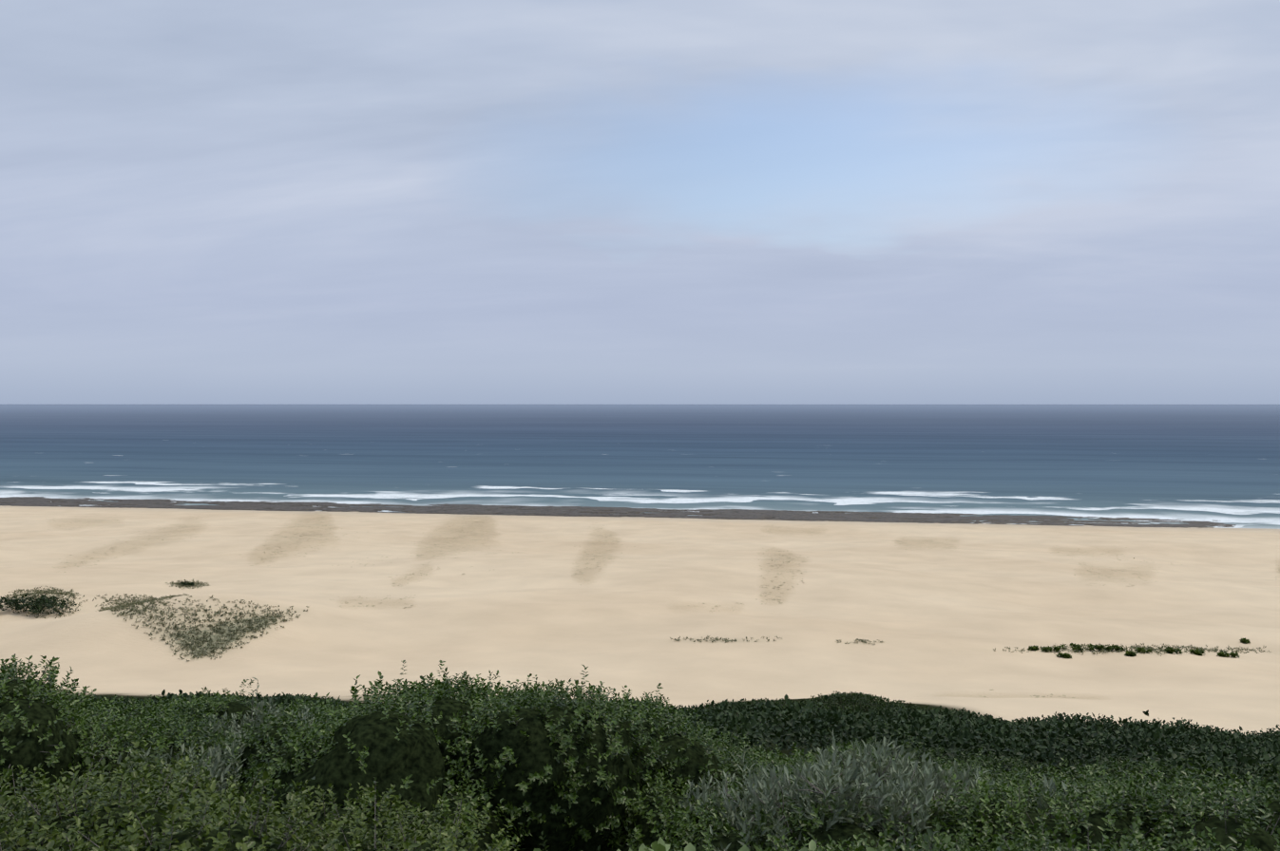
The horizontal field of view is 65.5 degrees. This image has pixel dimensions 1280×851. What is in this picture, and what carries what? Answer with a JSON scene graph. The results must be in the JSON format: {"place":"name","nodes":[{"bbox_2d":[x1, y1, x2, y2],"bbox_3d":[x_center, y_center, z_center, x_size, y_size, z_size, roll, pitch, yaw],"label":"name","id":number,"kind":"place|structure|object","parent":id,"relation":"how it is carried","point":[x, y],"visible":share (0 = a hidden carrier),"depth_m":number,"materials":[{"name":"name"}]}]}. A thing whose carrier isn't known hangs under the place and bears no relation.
{"place":"outdoors","nodes":[
{"label":"outdoors","id":0,"kind":"place"},
{"bbox_2d":[0,505,1279,771],"bbox_3d":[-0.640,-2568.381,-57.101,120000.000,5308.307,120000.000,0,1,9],"label":"sand ground","id":1,"kind":"structure","parent":0,"point":[941,625],"depth_m":196.86,"materials":[{"name":"beige sand"}]},
{"bbox_2d":[0,496,1235,528],"bbox_3d":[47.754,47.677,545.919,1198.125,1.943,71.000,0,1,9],"label":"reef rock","id":2,"kind":"object","parent":1,"relation":"on","point":[714,514],"visible":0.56,"depth_m":544.61,"materials":[{"name":"grey stone"}]},
{"bbox_2d":[0,512,1277,698],"bbox_3d":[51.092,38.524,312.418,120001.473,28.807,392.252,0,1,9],"label":"beach plant leaves","id":3,"kind":"object","parent":1,"relation":"on","point":[36,601],"visible":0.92,"depth_m":156.09,"materials":[{"name":"green plant"}]},
{"bbox_2d":[0,679,1279,850],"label":"bushes","id":4,"kind":"object","parent":1,"relation":"on","point":[419,753],"visible":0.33,"depth_m":8.26,"materials":[{"name":"green plant"}]},
{"bbox_2d":[0,653,1279,850],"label":"thicket","id":5,"kind":"object","parent":1,"relation":"on","point":[707,806],"depth_m":8.01,"materials":[{"name":"green plant"}]},
{"bbox_2d":[71,689,1279,798],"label":"thicket leaves","id":6,"kind":"object","parent":1,"relation":"on","point":[1090,739],"visible":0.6,"depth_m":29.48,"materials":[{"name":"green plant"}]},
{"bbox_2d":[0,404,1279,529],"bbox_3d":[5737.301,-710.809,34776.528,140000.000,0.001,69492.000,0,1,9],"label":"sea water","id":7,"kind":"structure","parent":0,"point":[1219,464],"depth_m":1130.88,"materials":[{"name":"blue liquid"}]},
{"bbox_2d":[0,0,1279,404],"label":"sky","id":8,"kind":"structure","parent":0,"point":[202,201],"materials":[{"name":"blue"}]}
]}

